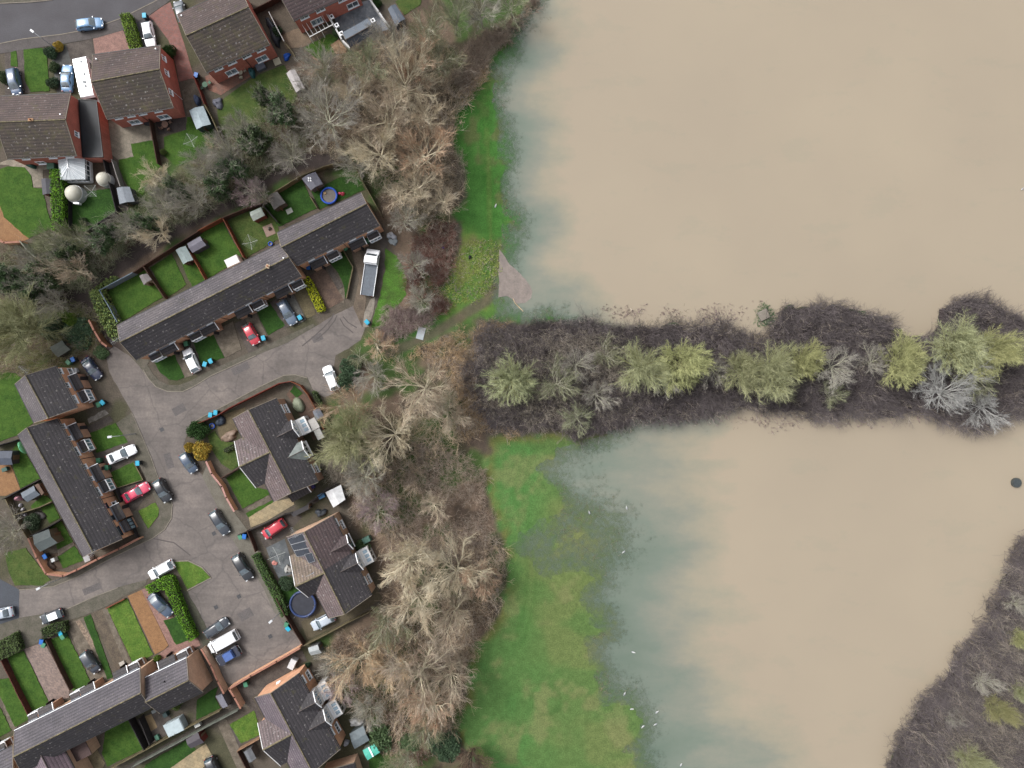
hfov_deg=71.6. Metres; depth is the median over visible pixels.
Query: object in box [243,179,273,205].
bare tree
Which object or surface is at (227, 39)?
detached house
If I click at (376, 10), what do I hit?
garden wall
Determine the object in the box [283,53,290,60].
tarpaulin
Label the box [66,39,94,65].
driveway
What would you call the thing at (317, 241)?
terraced block
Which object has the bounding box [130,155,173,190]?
bare tree
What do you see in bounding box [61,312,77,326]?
shrub
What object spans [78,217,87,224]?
shrub
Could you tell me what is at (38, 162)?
window
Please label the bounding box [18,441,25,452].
parasol
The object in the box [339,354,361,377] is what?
shrub
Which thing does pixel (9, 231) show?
patio
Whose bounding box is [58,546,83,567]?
lawn
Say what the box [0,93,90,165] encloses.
detached house
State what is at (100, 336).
garden wall
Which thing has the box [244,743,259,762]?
garden shed
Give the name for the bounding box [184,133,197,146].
rotary clothes line
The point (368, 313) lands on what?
driveway
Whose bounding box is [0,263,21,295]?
bare tree
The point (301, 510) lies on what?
wood store
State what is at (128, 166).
lawn
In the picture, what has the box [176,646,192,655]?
bay window
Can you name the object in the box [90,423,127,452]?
lawn
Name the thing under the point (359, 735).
garden shed
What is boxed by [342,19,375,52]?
annexe
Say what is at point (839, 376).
bare tree
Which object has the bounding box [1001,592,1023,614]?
bare tree
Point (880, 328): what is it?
flooded thicket scrub
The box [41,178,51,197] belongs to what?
garden shed
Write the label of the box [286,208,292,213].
play mat
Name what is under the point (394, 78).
sapling scrub
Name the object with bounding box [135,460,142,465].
wheelie bin
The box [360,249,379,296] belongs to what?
flatbed lorry
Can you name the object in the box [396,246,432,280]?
bare tree
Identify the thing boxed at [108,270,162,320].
lawn
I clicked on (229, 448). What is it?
clipped hedge
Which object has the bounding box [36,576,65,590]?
street lamp
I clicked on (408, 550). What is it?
bare tree
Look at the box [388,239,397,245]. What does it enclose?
rubbish heap
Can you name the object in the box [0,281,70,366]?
bare tree
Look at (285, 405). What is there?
window
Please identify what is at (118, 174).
panel fence
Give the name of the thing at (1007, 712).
bare tree
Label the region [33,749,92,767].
wing
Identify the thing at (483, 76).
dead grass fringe
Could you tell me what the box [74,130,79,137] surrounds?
window
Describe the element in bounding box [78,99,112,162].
garage
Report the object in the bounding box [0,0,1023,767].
ground
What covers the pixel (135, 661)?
bay window
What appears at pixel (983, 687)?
bare tree
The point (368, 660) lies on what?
bare tree
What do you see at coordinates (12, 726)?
path
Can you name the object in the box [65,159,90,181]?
window frame
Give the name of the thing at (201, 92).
panel fence
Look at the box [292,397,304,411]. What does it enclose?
tent cover
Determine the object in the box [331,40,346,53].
patio
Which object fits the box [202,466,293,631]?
pavement
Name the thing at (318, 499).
patio
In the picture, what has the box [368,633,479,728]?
bare tree
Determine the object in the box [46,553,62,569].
patio
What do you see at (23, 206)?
lawn
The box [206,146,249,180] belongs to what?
bare tree
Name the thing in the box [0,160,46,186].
patio
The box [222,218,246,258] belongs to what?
panel fence
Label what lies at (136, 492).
parked car
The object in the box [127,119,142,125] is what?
window
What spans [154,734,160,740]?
planter
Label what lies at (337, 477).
grey scrub
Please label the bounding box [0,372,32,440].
lawn
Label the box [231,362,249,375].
road patch
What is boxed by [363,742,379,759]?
garden shed
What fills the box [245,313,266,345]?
driveway
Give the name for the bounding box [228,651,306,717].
path
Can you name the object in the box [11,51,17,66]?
lawn
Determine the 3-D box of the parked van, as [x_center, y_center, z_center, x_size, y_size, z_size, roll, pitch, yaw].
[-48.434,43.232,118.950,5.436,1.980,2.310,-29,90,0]
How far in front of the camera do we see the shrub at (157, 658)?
119.33 m
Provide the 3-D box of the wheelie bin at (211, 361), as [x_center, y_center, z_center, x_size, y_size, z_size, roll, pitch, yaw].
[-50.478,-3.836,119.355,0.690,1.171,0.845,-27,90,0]
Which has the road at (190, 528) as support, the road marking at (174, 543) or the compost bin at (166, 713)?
the road marking at (174, 543)
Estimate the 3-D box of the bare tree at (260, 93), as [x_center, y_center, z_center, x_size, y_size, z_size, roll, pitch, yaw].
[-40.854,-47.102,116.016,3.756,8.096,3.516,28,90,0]
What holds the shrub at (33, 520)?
on the ground at (536, 696)
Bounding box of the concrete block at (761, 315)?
[757,309,769,320]
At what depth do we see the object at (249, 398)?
118.81 m
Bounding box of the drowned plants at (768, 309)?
[754,301,776,326]
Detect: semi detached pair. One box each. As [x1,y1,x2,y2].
[232,398,323,501]
[254,664,345,767]
[286,512,375,618]
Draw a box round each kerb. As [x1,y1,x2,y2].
[0,0,51,3]
[0,0,156,43]
[19,500,172,589]
[65,587,117,609]
[132,413,158,478]
[143,355,255,391]
[174,560,211,590]
[195,374,306,421]
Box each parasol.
[14,495,22,500]
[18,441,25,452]
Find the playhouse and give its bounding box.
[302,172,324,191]
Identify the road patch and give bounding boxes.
[82,582,101,594]
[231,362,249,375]
[238,607,253,621]
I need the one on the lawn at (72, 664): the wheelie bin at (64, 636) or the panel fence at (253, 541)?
the wheelie bin at (64, 636)
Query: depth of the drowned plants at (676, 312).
120.00 m
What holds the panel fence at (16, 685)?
on the ground at (536, 696)
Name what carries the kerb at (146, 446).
on the road at (190, 528)
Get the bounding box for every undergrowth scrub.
[0,88,316,309]
[0,293,106,379]
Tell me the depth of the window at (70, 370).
118.42 m
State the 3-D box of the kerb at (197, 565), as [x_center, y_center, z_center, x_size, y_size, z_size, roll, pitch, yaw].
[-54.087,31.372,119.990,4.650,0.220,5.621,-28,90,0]
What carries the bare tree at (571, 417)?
on the ground at (536, 696)
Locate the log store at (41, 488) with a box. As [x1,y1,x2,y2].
[35,483,48,495]
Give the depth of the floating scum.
120.11 m
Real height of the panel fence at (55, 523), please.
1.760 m
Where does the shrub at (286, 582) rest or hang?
on the ground at (536, 696)
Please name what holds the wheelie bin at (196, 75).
on the ground at (536, 696)
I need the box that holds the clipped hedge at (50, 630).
[40,620,69,639]
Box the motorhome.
[72,56,99,102]
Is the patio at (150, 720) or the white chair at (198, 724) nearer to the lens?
the white chair at (198, 724)
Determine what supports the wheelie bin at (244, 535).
on the pavement at (244, 546)
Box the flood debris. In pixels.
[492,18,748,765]
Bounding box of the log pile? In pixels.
[221,429,236,441]
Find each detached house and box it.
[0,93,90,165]
[91,45,185,127]
[177,0,277,82]
[282,0,362,32]
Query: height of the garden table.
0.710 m
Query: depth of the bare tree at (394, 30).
113.45 m
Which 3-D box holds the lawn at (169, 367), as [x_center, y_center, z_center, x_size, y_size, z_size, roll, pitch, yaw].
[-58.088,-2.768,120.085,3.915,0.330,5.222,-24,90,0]
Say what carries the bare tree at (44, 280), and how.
on the ground at (536, 696)
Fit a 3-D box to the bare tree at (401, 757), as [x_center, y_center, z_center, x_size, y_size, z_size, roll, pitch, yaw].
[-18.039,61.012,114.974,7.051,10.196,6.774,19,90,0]
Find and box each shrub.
[0,71,7,84]
[22,513,40,530]
[37,316,63,341]
[43,46,57,59]
[45,76,59,89]
[48,61,59,72]
[52,41,63,51]
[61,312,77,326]
[61,317,92,350]
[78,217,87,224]
[93,345,109,359]
[154,655,160,661]
[159,149,166,154]
[162,44,176,57]
[172,703,182,710]
[183,341,190,346]
[183,442,193,452]
[185,421,211,440]
[192,440,212,460]
[202,135,216,151]
[271,26,282,37]
[278,576,293,591]
[332,27,339,37]
[336,372,353,390]
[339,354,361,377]
[355,539,370,550]
[368,724,391,752]
[371,0,381,7]
[398,733,419,751]
[429,729,461,762]
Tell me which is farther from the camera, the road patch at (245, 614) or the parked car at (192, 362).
the road patch at (245, 614)
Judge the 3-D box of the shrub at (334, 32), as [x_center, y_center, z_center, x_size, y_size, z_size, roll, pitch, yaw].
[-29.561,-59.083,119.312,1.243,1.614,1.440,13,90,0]
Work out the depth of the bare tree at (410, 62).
111.91 m
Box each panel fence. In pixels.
[0,439,19,445]
[1,658,32,714]
[2,480,41,499]
[5,497,32,537]
[17,501,52,514]
[19,240,40,257]
[29,519,62,536]
[45,638,73,690]
[68,200,72,228]
[88,212,119,233]
[99,272,137,322]
[102,159,120,212]
[111,159,124,186]
[111,708,221,767]
[115,488,139,537]
[117,462,144,487]
[128,717,148,750]
[131,707,238,767]
[133,231,201,273]
[138,714,153,744]
[143,266,168,298]
[148,119,161,165]
[189,252,207,279]
[193,76,207,105]
[197,218,223,232]
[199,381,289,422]
[204,104,224,142]
[220,468,239,478]
[222,204,262,219]
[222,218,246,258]
[237,511,293,535]
[237,736,259,751]
[237,750,249,767]
[246,529,257,551]
[253,0,281,14]
[261,160,352,204]
[261,203,279,223]
[269,12,283,40]
[276,598,305,645]
[290,381,325,428]
[303,603,384,645]
[343,250,353,298]
[351,159,383,217]
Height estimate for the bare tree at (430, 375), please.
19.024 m
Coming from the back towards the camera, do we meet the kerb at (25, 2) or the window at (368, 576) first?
the kerb at (25, 2)
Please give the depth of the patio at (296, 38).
119.96 m
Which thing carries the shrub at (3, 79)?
on the ground at (536, 696)
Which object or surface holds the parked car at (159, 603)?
on the driveway at (173, 647)
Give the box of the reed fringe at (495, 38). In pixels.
[443,0,545,96]
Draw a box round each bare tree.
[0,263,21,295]
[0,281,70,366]
[0,504,30,556]
[3,271,48,301]
[9,245,50,270]
[17,256,60,292]
[26,220,61,257]
[29,251,96,283]
[31,286,70,320]
[43,233,89,273]
[48,215,89,255]
[76,219,119,255]
[100,210,138,242]
[124,209,160,235]
[129,211,170,251]
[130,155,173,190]
[137,183,178,219]
[155,171,191,205]
[159,182,208,219]
[178,141,222,182]
[195,167,232,201]
[202,130,244,164]
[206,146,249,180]
[217,107,249,138]
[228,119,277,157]
[230,176,263,207]
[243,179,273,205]
[248,82,270,107]
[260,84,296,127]
[265,130,312,180]
[288,44,338,85]
[289,72,326,106]
[290,65,363,153]
[306,399,388,475]
[308,377,372,427]
[312,61,342,102]
[313,651,351,684]
[317,632,386,704]
[322,669,361,705]
[325,67,373,111]
[330,149,375,185]
[334,120,398,182]
[340,37,391,83]
[342,445,386,500]
[346,346,369,368]
[348,395,416,473]
[349,358,389,399]
[350,694,385,732]
[353,72,413,150]
[354,487,401,535]
[360,16,411,61]
[362,328,399,364]
[364,606,414,652]
[365,643,411,692]
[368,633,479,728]
[375,33,444,118]
[376,531,436,605]
[379,572,447,642]
[379,746,418,767]
[381,352,453,426]
[382,151,442,213]
[388,203,427,232]
[392,119,457,177]
[396,28,442,89]
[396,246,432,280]
[397,686,455,737]
[402,717,445,753]
[404,84,447,135]
[405,0,453,46]
[405,281,434,316]
[416,30,468,85]
[417,490,450,527]
[418,530,494,604]
[418,654,474,722]
[419,181,461,215]
[422,377,472,439]
[427,0,474,38]
[433,588,475,657]
[453,0,504,30]
[454,556,502,602]
[454,742,498,767]
[474,347,539,406]
[489,0,527,29]
[538,352,581,400]
[557,400,595,437]
[558,347,601,383]
[581,379,620,411]
[590,331,622,367]
[609,338,673,393]
[650,368,683,400]
[653,336,722,395]
[699,355,729,388]
[715,348,768,405]
[738,339,802,403]
[772,382,799,405]
[785,338,828,381]
[813,345,858,395]
[816,380,849,409]
[849,339,890,378]
[871,328,929,391]
[910,345,997,416]
[923,308,998,379]
[941,707,967,729]
[947,738,999,767]
[949,354,1006,403]
[951,391,1011,434]
[958,324,1023,385]
[971,670,1011,695]
[982,693,1023,729]
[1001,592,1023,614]
[1008,626,1023,649]
[1008,679,1023,702]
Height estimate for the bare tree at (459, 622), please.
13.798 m
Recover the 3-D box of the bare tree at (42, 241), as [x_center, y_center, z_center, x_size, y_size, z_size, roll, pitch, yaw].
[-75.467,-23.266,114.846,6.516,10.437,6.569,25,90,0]
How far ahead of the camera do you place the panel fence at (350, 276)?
119.21 m
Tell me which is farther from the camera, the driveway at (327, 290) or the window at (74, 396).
the driveway at (327, 290)
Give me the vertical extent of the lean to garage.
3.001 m
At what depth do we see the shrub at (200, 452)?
118.50 m
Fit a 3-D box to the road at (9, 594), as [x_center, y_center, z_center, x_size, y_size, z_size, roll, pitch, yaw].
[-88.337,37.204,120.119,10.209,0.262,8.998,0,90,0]
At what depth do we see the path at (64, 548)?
119.89 m
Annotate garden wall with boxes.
[0,239,27,244]
[27,536,142,576]
[88,320,111,346]
[200,645,227,693]
[205,461,237,511]
[228,644,301,689]
[228,686,244,708]
[328,14,351,50]
[370,0,391,31]
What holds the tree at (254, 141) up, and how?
on the ground at (536, 696)
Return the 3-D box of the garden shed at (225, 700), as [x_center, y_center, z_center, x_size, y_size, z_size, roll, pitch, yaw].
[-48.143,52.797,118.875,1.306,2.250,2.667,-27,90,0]
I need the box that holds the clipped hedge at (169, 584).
[145,573,198,641]
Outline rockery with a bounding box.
[34,511,46,520]
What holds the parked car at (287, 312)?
on the driveway at (276, 308)
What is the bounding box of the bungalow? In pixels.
[324,753,361,767]
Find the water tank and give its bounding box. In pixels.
[287,656,298,669]
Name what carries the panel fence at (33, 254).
on the ground at (536, 696)
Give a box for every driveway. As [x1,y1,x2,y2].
[5,50,29,94]
[25,644,68,700]
[52,46,73,92]
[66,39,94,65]
[69,617,112,681]
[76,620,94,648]
[87,416,112,431]
[88,410,108,423]
[91,610,131,669]
[93,30,128,53]
[97,440,136,471]
[119,480,148,511]
[128,590,167,653]
[131,510,147,534]
[136,14,152,46]
[142,588,199,660]
[149,2,193,81]
[175,351,192,377]
[181,341,201,374]
[214,322,240,357]
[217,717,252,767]
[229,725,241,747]
[234,319,257,352]
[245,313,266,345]
[256,514,301,547]
[270,298,289,328]
[285,294,305,324]
[294,288,315,317]
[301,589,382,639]
[310,268,343,308]
[328,268,342,288]
[339,288,344,302]
[351,250,366,326]
[362,297,374,327]
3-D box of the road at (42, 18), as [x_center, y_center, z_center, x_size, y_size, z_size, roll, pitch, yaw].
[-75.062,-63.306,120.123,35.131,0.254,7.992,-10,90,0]
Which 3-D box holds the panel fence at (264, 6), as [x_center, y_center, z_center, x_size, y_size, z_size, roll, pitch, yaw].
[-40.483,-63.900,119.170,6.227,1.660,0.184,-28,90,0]
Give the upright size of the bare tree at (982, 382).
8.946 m
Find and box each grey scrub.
[317,439,367,502]
[466,319,657,443]
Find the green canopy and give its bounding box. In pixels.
[361,535,371,543]
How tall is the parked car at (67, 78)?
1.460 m
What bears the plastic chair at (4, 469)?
on the patio at (9, 484)
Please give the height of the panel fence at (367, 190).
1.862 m
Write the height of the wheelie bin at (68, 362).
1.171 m
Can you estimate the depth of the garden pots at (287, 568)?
119.59 m
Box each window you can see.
[0,737,12,747]
[27,706,43,715]
[35,161,46,164]
[67,368,73,374]
[71,395,78,403]
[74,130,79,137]
[79,439,94,452]
[84,389,94,402]
[95,487,102,495]
[104,478,115,492]
[115,526,123,534]
[122,517,136,531]
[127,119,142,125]
[128,658,144,666]
[152,351,166,361]
[156,114,171,120]
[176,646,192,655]
[192,330,206,341]
[225,68,238,77]
[254,299,267,310]
[255,54,268,63]
[283,404,290,412]
[292,279,306,290]
[305,669,312,680]
[311,16,323,26]
[313,463,319,472]
[327,250,341,262]
[334,721,341,733]
[339,519,345,528]
[346,0,359,10]
[366,573,372,583]
[367,230,381,242]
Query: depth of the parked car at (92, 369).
119.00 m
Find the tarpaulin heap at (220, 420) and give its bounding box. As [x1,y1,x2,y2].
[216,415,225,425]
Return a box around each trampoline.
[287,591,316,617]
[320,187,337,203]
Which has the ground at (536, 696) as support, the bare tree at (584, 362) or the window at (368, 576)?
the bare tree at (584, 362)
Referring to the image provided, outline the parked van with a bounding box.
[207,628,240,653]
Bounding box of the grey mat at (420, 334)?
[416,327,425,339]
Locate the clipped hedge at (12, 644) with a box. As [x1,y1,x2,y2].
[0,631,24,659]
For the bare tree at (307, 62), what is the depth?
114.06 m
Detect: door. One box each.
[13,455,19,459]
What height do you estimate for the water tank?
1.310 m
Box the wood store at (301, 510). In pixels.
[291,503,311,516]
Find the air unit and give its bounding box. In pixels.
[83,553,93,561]
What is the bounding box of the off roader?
[216,644,242,665]
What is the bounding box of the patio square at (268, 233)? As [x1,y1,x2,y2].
[263,223,275,236]
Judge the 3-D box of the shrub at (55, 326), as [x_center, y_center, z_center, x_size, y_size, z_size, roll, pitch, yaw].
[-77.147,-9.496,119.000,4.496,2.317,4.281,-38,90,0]
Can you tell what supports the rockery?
on the ground at (536, 696)
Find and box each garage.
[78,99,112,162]
[288,486,313,501]
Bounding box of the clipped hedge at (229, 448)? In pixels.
[223,444,234,452]
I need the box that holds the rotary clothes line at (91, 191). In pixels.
[84,185,95,196]
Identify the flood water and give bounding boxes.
[492,0,1023,767]
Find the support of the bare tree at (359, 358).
on the ground at (536, 696)
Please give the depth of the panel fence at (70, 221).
119.35 m
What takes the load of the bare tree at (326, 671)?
on the ground at (536, 696)
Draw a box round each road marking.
[154,538,189,555]
[163,453,173,468]
[172,403,186,415]
[302,313,333,346]
[311,333,322,342]
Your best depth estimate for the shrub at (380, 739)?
118.38 m
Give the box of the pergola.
[302,14,333,43]
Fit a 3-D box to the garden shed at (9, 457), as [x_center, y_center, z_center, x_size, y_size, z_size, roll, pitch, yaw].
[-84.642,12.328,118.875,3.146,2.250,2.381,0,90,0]
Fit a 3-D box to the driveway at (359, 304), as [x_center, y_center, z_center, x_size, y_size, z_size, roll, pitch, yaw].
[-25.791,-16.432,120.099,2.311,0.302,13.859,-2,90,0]
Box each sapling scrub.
[297,12,475,231]
[313,379,514,750]
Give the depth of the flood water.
120.12 m
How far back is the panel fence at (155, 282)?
118.97 m
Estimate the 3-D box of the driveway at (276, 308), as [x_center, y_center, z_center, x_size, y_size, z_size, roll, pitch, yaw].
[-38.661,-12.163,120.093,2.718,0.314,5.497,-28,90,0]
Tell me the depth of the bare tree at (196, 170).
114.29 m
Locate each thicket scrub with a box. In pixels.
[452,286,1023,448]
[884,529,1023,767]
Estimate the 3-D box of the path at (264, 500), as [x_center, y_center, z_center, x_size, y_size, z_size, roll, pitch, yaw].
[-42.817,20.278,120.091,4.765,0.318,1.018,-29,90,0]
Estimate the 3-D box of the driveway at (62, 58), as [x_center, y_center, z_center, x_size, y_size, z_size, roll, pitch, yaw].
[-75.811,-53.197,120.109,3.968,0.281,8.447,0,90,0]
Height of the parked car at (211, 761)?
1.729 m
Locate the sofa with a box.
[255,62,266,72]
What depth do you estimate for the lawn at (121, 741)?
119.91 m
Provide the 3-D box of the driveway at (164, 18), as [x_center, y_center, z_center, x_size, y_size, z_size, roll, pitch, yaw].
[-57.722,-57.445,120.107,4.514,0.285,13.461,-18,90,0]
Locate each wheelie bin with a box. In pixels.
[39,638,46,644]
[40,641,46,647]
[42,553,50,559]
[59,633,68,639]
[65,359,74,364]
[70,356,78,362]
[96,458,103,462]
[99,400,107,404]
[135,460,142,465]
[142,13,148,20]
[193,72,199,79]
[202,361,208,366]
[208,358,214,363]
[213,410,219,414]
[242,533,247,538]
[243,680,249,686]
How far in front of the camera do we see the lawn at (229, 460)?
119.91 m
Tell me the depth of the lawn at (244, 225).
119.92 m
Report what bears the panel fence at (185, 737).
on the path at (226, 711)
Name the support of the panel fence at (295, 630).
on the ground at (536, 696)
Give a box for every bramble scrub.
[322,601,498,767]
[347,437,510,609]
[371,299,438,350]
[382,324,483,442]
[385,704,437,767]
[398,215,461,318]
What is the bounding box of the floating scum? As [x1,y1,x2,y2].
[498,249,532,302]
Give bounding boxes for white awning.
[224,254,242,267]
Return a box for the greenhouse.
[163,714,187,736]
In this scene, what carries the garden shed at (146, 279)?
on the ground at (536, 696)
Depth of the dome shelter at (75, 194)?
118.06 m
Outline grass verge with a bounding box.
[372,248,405,326]
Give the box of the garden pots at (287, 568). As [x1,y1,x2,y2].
[284,564,291,573]
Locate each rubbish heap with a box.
[349,717,364,726]
[387,232,396,238]
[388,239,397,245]
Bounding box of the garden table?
[161,121,167,127]
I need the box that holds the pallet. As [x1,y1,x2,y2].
[273,57,281,65]
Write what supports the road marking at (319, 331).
on the road at (190, 528)
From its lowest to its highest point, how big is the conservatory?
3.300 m
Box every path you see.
[1,700,16,730]
[18,620,42,647]
[57,542,74,555]
[102,608,129,664]
[108,159,128,212]
[124,704,242,767]
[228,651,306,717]
[247,495,271,511]
[373,233,387,311]
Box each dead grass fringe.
[448,316,520,441]
[454,60,493,107]
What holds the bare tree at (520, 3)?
on the ground at (536, 696)
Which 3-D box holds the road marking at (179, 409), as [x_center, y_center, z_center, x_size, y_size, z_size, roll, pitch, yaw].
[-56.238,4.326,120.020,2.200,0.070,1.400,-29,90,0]
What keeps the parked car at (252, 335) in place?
on the driveway at (250, 348)
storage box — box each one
[47,163,57,170]
[317,493,325,498]
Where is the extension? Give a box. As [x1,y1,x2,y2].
[70,736,99,761]
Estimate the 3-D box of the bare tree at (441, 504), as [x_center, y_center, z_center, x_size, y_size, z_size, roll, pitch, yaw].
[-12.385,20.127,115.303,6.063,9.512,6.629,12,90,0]
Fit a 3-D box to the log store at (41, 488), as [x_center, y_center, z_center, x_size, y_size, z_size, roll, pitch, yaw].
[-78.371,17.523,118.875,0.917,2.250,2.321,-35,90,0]
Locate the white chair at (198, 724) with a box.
[194,721,201,727]
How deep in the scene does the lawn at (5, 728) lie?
119.91 m
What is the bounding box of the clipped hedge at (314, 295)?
[303,276,325,311]
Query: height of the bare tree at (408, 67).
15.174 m
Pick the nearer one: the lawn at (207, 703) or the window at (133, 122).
the window at (133, 122)
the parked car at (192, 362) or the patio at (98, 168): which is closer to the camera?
the parked car at (192, 362)
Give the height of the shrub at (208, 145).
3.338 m
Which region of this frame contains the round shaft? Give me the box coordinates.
[1011,478,1021,487]
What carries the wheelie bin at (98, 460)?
on the driveway at (103, 454)
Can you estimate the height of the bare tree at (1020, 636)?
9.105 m
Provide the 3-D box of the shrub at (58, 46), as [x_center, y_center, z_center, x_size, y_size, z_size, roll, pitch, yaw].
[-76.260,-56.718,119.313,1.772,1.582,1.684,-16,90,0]
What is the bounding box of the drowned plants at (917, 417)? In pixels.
[639,410,922,433]
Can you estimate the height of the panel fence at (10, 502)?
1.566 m
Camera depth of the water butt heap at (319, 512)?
119.40 m
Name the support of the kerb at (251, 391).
on the road at (190, 528)
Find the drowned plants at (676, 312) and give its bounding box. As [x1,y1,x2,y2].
[602,299,767,329]
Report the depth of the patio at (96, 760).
119.96 m
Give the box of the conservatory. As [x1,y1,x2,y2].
[58,158,93,183]
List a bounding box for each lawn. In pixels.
[0,166,51,237]
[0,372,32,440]
[0,678,27,726]
[0,708,11,736]
[5,548,50,585]
[8,650,48,710]
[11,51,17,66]
[13,443,39,488]
[23,48,49,91]
[31,495,51,508]
[41,503,59,522]
[50,521,72,548]
[51,634,89,690]
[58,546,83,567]
[72,188,115,230]
[84,614,112,678]
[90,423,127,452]
[102,720,142,766]
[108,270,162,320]
[108,598,152,661]
[111,462,141,486]
[119,140,159,198]
[139,503,158,527]
[144,740,195,767]
[150,254,185,295]
[153,354,183,379]
[163,617,187,644]
[164,117,215,165]
[174,561,209,588]
[181,254,203,286]
[192,335,224,364]
[194,222,242,277]
[196,687,219,719]
[208,431,238,469]
[217,65,296,137]
[226,469,268,508]
[229,207,278,257]
[230,711,258,742]
[246,501,272,517]
[257,303,284,334]
[265,180,316,225]
[280,581,298,603]
[290,385,302,396]
[303,34,337,61]
[311,177,364,208]
[328,251,351,297]
[369,753,387,767]
[395,0,421,14]
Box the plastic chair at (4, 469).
[1,466,9,471]
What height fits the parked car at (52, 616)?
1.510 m
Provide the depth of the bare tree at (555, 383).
113.96 m
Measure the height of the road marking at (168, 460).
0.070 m
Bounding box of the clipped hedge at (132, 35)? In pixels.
[119,12,142,48]
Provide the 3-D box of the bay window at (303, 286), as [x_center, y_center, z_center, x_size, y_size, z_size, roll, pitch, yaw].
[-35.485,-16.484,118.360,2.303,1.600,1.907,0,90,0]
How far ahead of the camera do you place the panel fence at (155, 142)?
119.01 m
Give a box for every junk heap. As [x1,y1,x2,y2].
[212,98,222,109]
[265,17,280,47]
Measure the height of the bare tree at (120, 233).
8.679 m
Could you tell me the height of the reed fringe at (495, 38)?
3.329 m
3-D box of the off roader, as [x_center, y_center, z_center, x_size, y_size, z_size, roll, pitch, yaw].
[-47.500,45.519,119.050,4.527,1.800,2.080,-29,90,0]
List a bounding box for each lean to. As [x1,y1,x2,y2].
[308,417,321,430]
[314,428,326,440]
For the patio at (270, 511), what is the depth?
119.94 m
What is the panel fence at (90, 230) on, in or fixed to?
on the ground at (536, 696)
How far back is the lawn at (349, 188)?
119.92 m
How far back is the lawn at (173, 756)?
119.92 m
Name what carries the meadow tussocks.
on the ground at (536, 696)
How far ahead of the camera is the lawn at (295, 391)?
119.92 m
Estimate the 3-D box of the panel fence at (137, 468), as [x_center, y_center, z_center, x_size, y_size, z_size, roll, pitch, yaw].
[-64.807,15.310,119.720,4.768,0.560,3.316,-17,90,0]
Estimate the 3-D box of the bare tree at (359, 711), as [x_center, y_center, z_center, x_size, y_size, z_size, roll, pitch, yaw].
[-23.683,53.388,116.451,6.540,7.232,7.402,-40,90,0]
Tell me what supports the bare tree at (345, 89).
on the ground at (536, 696)
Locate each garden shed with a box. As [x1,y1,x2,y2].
[0,450,19,464]
[21,486,41,501]
[33,527,63,551]
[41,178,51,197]
[50,341,74,356]
[117,187,139,206]
[140,274,152,285]
[176,246,194,265]
[186,729,207,747]
[187,237,209,253]
[189,106,214,131]
[216,690,231,707]
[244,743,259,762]
[250,207,267,222]
[268,192,287,211]
[286,69,305,96]
[308,641,323,654]
[313,408,323,420]
[325,485,346,507]
[350,721,369,748]
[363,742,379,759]
[388,4,405,29]
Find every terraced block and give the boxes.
[0,736,17,767]
[13,657,157,767]
[14,366,96,422]
[17,418,137,559]
[111,243,306,361]
[145,645,212,713]
[277,192,383,270]
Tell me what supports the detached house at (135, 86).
on the ground at (536, 696)
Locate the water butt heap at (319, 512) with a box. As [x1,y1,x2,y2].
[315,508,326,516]
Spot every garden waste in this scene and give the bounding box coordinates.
[47,559,56,569]
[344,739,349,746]
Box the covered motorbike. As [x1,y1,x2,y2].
[193,95,201,106]
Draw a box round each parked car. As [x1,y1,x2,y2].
[0,606,15,618]
[5,67,23,94]
[40,607,65,623]
[60,65,74,92]
[75,16,103,31]
[79,649,101,673]
[81,356,102,380]
[105,444,137,464]
[121,482,150,503]
[141,21,157,46]
[147,592,173,617]
[148,559,175,579]
[152,477,173,502]
[172,0,185,23]
[178,452,198,473]
[182,347,201,373]
[203,616,230,639]
[204,754,220,767]
[208,508,230,535]
[231,552,254,581]
[242,322,260,345]
[261,518,287,538]
[276,298,297,325]
[310,614,335,630]
[322,365,340,391]
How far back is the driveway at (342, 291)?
119.94 m
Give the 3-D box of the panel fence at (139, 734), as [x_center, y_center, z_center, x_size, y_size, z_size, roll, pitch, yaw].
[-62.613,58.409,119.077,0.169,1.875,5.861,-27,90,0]
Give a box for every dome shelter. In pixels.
[64,185,86,204]
[96,172,114,187]
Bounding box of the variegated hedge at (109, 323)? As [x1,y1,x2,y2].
[89,276,122,340]
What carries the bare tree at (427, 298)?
on the ground at (536, 696)
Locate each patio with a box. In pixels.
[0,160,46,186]
[0,208,28,240]
[0,465,19,495]
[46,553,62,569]
[87,750,104,767]
[92,162,104,187]
[108,120,151,159]
[137,712,170,745]
[145,714,156,730]
[156,117,185,134]
[171,744,211,767]
[182,82,203,115]
[205,70,250,94]
[218,407,245,440]
[249,498,293,526]
[266,539,291,577]
[281,27,327,48]
[287,384,326,439]
[307,487,329,504]
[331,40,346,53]
[334,0,391,39]
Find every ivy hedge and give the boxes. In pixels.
[251,552,289,616]
[312,390,329,422]
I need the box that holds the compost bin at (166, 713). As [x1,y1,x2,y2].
[162,710,169,717]
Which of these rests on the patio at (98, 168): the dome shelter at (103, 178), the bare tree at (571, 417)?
the dome shelter at (103, 178)
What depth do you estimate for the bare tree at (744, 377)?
114.07 m
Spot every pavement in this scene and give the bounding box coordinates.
[0,0,39,2]
[0,0,169,53]
[0,579,146,639]
[22,538,150,587]
[117,413,171,538]
[132,324,314,390]
[181,590,222,675]
[196,374,312,421]
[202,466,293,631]
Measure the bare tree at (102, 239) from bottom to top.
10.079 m
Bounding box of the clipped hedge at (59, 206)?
[49,168,69,231]
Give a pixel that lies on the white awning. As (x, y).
(234, 260)
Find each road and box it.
[0,0,154,42]
[0,579,18,623]
[19,306,364,684]
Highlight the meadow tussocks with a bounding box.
[441,238,501,306]

